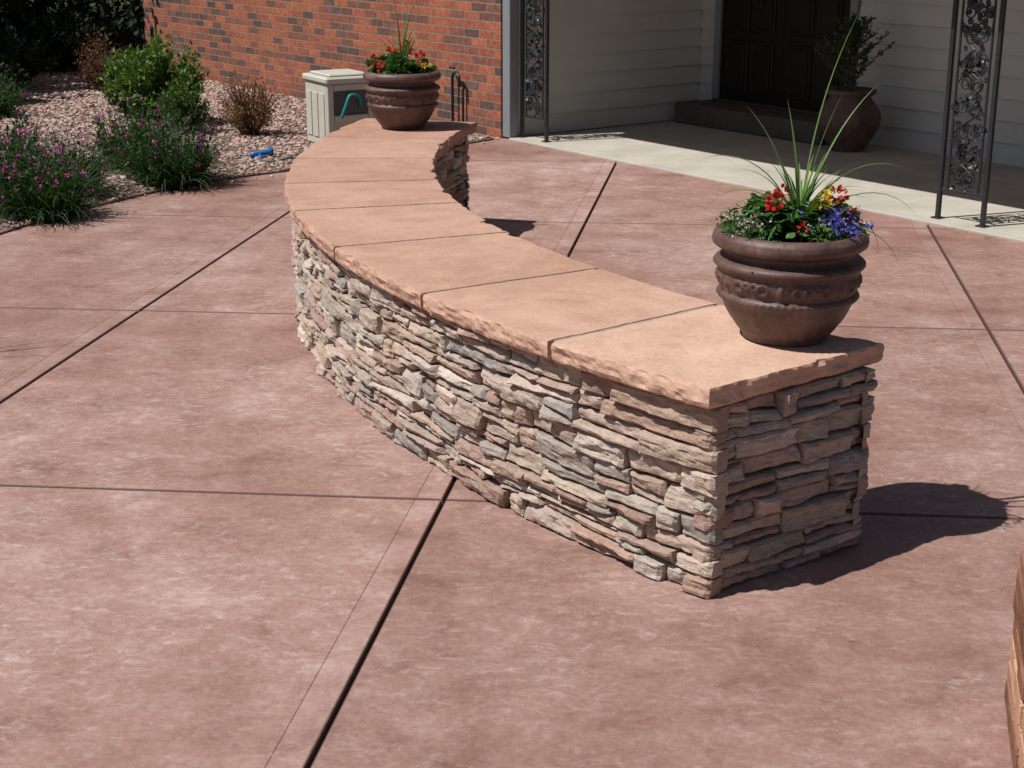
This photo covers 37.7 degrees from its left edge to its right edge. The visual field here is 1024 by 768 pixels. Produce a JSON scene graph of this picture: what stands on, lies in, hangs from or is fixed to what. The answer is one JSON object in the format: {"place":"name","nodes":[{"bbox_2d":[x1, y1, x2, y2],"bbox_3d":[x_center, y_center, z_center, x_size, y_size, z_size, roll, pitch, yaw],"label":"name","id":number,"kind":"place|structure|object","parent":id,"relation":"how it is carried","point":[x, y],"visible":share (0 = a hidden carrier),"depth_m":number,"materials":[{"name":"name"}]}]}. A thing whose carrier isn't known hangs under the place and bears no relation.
{"place":"outdoors","nodes":[
{"label":"outdoors","id":0,"kind":"place"},
{"bbox_2d":[0,0,146,57],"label":"ground","id":1,"kind":"structure","parent":0,"point":[92,4],"depth_m":27.02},
{"bbox_2d":[143,0,525,137],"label":"brick walls","id":2,"kind":"structure","parent":1,"relation":"on","point":[282,46],"depth_m":13.54,"materials":[{"name":"red brick"}]},
{"bbox_2d":[503,0,861,137],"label":"trim boards","id":3,"kind":"object","parent":2,"relation":"attached to","point":[510,62],"depth_m":11.61,"materials":[{"name":"paint"}]},
{"bbox_2d":[719,0,850,111],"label":"double door","id":4,"kind":"structure","parent":3,"relation":"attached to","point":[770,56],"depth_m":11.99,"materials":[{"name":"brown wood"}]},
{"bbox_2d":[0,35,499,234],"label":"gravel bed","id":5,"kind":"object","parent":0,"point":[68,96],"visible":0.32,"depth_m":12.17,"materials":[{"name":"beige gravel"}]},
{"bbox_2d":[0,53,35,100],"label":"dark juniper shrub","id":6,"kind":"object","parent":5,"relation":"on","point":[16,72],"visible":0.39,"depth_m":13.63,"materials":[{"name":"green plant"}]},
{"bbox_2d":[0,67,53,117],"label":"purple perennial","id":7,"kind":"object","parent":5,"relation":"on","point":[6,105],"visible":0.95,"depth_m":12.85,"materials":[{"name":"green plant"}]},
{"bbox_2d":[0,22,61,83],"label":"dark juniper shrub","id":8,"kind":"object","parent":5,"relation":"on","point":[33,62],"visible":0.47,"depth_m":14.60,"materials":[{"name":"green plant"}]},
{"bbox_2d":[0,110,72,168],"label":"purple perennial","id":9,"kind":"object","parent":5,"relation":"on","point":[9,135],"visible":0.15,"depth_m":9.63,"materials":[{"name":"green plant"}]},
{"bbox_2d":[0,127,86,226],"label":"purple perennial","id":10,"kind":"object","parent":5,"relation":"on","point":[10,148],"visible":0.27,"depth_m":8.73,"materials":[{"name":"green plant"}]},
{"bbox_2d":[0,143,123,231],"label":"purple perennial","id":11,"kind":"object","parent":5,"relation":"on","point":[59,203],"visible":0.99,"depth_m":8.55,"materials":[{"name":"green plant"}]},
{"bbox_2d":[17,8,110,72],"bbox_3d":[-4.905,-3.741,16.340,1.027,0.716,1.055,0,18,0],"label":"dark juniper shrub","id":12,"kind":"object","parent":5,"relation":"on","point":[56,38],"visible":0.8,"depth_m":16.18,"materials":[{"name":"green plant"}]},
{"bbox_2d":[0,0,151,57],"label":"evergreen hedge","id":13,"kind":"object","parent":5,"relation":"on","point":[20,10],"visible":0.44,"depth_m":17.71,"materials":[{"name":"green plant"}]},
{"bbox_2d":[22,132,133,201],"bbox_3d":[-2.757,-1.336,9.279,0.847,0.461,0.955,10,20,30],"label":"purple perennial","id":14,"kind":"object","parent":5,"relation":"on","point":[93,171],"visible":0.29,"depth_m":9.24,"materials":[{"name":"green plant"}]},
{"bbox_2d":[70,28,125,90],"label":"barberry shrub","id":15,"kind":"object","parent":5,"relation":"on","point":[92,68],"visible":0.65,"depth_m":14.69,"materials":[{"name":"brown plant"}]},
{"bbox_2d":[95,48,149,118],"bbox_3d":[-3.230,-2.553,12.738,0.568,0.614,0.653,-9,20,-27],"label":"green shrub","id":16,"kind":"object","parent":5,"relation":"on","point":[109,93],"visible":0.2,"depth_m":12.66,"materials":[{"name":"green plant"}]},
{"bbox_2d":[58,95,211,171],"bbox_3d":[-2.552,-1.698,10.312,1.102,0.562,1.077,7,19,21],"label":"purple perennial","id":17,"kind":"object","parent":5,"relation":"on","point":[103,133],"visible":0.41,"depth_m":10.25,"materials":[{"name":"green plant"}]},
{"bbox_2d":[106,26,212,124],"bbox_3d":[-2.894,-2.512,12.276,0.881,0.815,0.786,0,18,0],"label":"green shrub","id":18,"kind":"object","parent":5,"relation":"on","point":[141,82],"visible":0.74,"depth_m":12.18,"materials":[{"name":"green plant"}]},
{"bbox_2d":[96,113,248,192],"bbox_3d":[-2.219,-1.473,9.704,1.134,0.514,1.112,0,18,0],"label":"purple perennial","id":19,"kind":"object","parent":5,"relation":"on","point":[162,166],"visible":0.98,"depth_m":9.59,"materials":[{"name":"green plant"}]},
{"bbox_2d":[149,78,213,132],"bbox_3d":[-2.631,-2.208,11.905,0.471,0.457,0.517,-10,20,-29],"label":"green shrub","id":20,"kind":"object","parent":5,"relation":"on","point":[188,105],"visible":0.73,"depth_m":11.80,"materials":[{"name":"green plant"}]},
{"bbox_2d":[216,70,284,136],"bbox_3d":[-2.055,-2.196,11.738,0.521,0.534,0.503,16,24,41],"label":"barberry shrub","id":21,"kind":"object","parent":5,"relation":"on","point":[249,120],"visible":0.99,"depth_m":11.70,"materials":[{"name":"reddish-brown leaf"},{"name":"brown twigs"}]},
{"bbox_2d":[249,143,309,161],"bbox_3d":[-1.601,-1.715,10.915,0.266,0.071,0.816,8,19,25],"label":"hose spray nozzle","id":22,"kind":"object","parent":5,"relation":"on","point":[268,152],"visible":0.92,"depth_m":10.68,"materials":[{"name":"blue plastic"}]},
{"bbox_2d":[302,69,374,142],"bbox_3d":[-1.279,-2.063,11.251,0.416,0.548,0.501,-10,20,-28],"label":"garden hose box","id":23,"kind":"object","parent":5,"relation":"on","point":[336,99],"visible":0.8,"depth_m":11.09,"materials":[{"name":"beige plastic"}]},
{"bbox_2d":[0,122,1023,767],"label":"concrete patio","id":24,"kind":"structure","parent":0,"point":[236,530],"depth_m":4.16,"materials":[{"name":"pink concrete"}]},
{"bbox_2d":[449,66,465,121],"bbox_3d":[-0.443,-2.295,12.084,0.072,0.510,0.179,-12,21,-34],"label":"pipe","id":25,"kind":"object","parent":24,"relation":"on","point":[452,89],"visible":0.91,"depth_m":12.07,"materials":[{"name":"metal"}]},
{"bbox_2d":[290,135,877,598],"bbox_3d":[-0.241,-0.437,6.173,1.268,0.522,5.208,-5,18,-15],"label":"ledge stone veneer","id":26,"kind":"object","parent":24,"relation":"on","point":[714,523],"visible":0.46,"depth_m":4.12,"materials":[{"name":"beige stone"}]},
{"bbox_2d":[528,10,701,135],"bbox_3d":[3.311,-2.456,8.988,2.020,2.720,8.200,-12,21,-34],"label":"wall backing","id":27,"kind":"object","parent":24,"relation":"on","point":[623,125],"depth_m":12.50,"materials":[{"name":"white paint"}]},
{"bbox_2d":[444,146,856,550],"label":"stone wall","id":28,"kind":"structure","parent":24,"relation":"on","point":[538,428],"depth_m":4.11,"materials":[{"name":"grey stone"}]},
{"bbox_2d":[284,118,883,408],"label":"sandstone cap slabs","id":29,"kind":"structure","parent":28,"relation":"on","point":[705,358],"depth_m":4.70,"materials":[{"name":"beige stone"}]},
{"bbox_2d":[363,0,440,129],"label":"terracotta planter pot","id":30,"kind":"object","parent":29,"relation":"on","point":[401,89],"visible":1,"depth_m":7.94,"materials":[{"name":"ceramic"}]},
{"bbox_2d":[698,28,914,346],"bbox_3d":[0.789,-0.555,4.018,0.575,0.880,0.430,-7,19,-22],"label":"terracotta planter pot","id":31,"kind":"object","parent":29,"relation":"on","point":[788,274],"visible":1,"depth_m":3.96,"materials":[{"name":"ceramic"}]},
{"bbox_2d":[321,125,873,367],"bbox_3d":[-0.232,-0.715,6.093,1.261,0.052,5.182,-5,18,-14],"label":"cap mortar","id":32,"kind":"object","parent":28,"relation":"on","point":[626,325],"visible":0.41,"depth_m":4.40,"materials":[{"name":"concrete"}]},
{"bbox_2d":[1004,550,1023,767],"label":"stone pillar","id":33,"kind":"structure","parent":24,"relation":"on","point":[1014,696],"depth_m":3.17,"materials":[{"name":"brown stacked stone"}]},
{"bbox_2d":[509,121,1023,241],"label":"porch floor","id":34,"kind":"structure","parent":0,"point":[676,147],"depth_m":10.35,"materials":[{"name":"concrete"}]},
{"bbox_2d":[518,0,551,142],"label":"wrought iron column","id":35,"kind":"structure","parent":34,"relation":"on","point":[526,92],"depth_m":11.45,"materials":[{"name":"metal"}]},
{"bbox_2d":[675,99,826,144],"bbox_3d":[2.005,-2.109,12.032,0.416,0.162,1.640,-12,21,-34],"label":"door step","id":36,"kind":"object","parent":34,"relation":"on","point":[735,117],"depth_m":11.91,"materials":[{"name":"grey concrete"}]},
{"bbox_2d":[712,98,817,114],"bbox_3d":[2.148,-2.231,12.109,0.057,0.018,1.490,-12,21,-34],"label":"door threshold","id":37,"kind":"object","parent":36,"relation":"on","point":[766,106],"depth_m":12.18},
{"bbox_2d":[518,0,1023,166],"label":"lap siding","id":38,"kind":"object","parent":34,"relation":"on","point":[618,62],"visible":0.8,"depth_m":11.83,"materials":[{"name":"white paint"}]},
{"bbox_2d":[814,12,894,151],"bbox_3d":[2.478,-2.215,10.988,0.506,0.993,0.499,-8,19,-23],"label":"terracotta planter pot","id":39,"kind":"object","parent":34,"relation":"on","point":[859,129],"visible":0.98,"depth_m":10.88,"materials":[{"name":"brown ceramic"}]},
{"bbox_2d":[930,0,1006,227],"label":"wrought iron column","id":40,"kind":"structure","parent":34,"relation":"on","point":[969,62],"depth_m":8.31,"materials":[{"name":"metal"}]}
]}

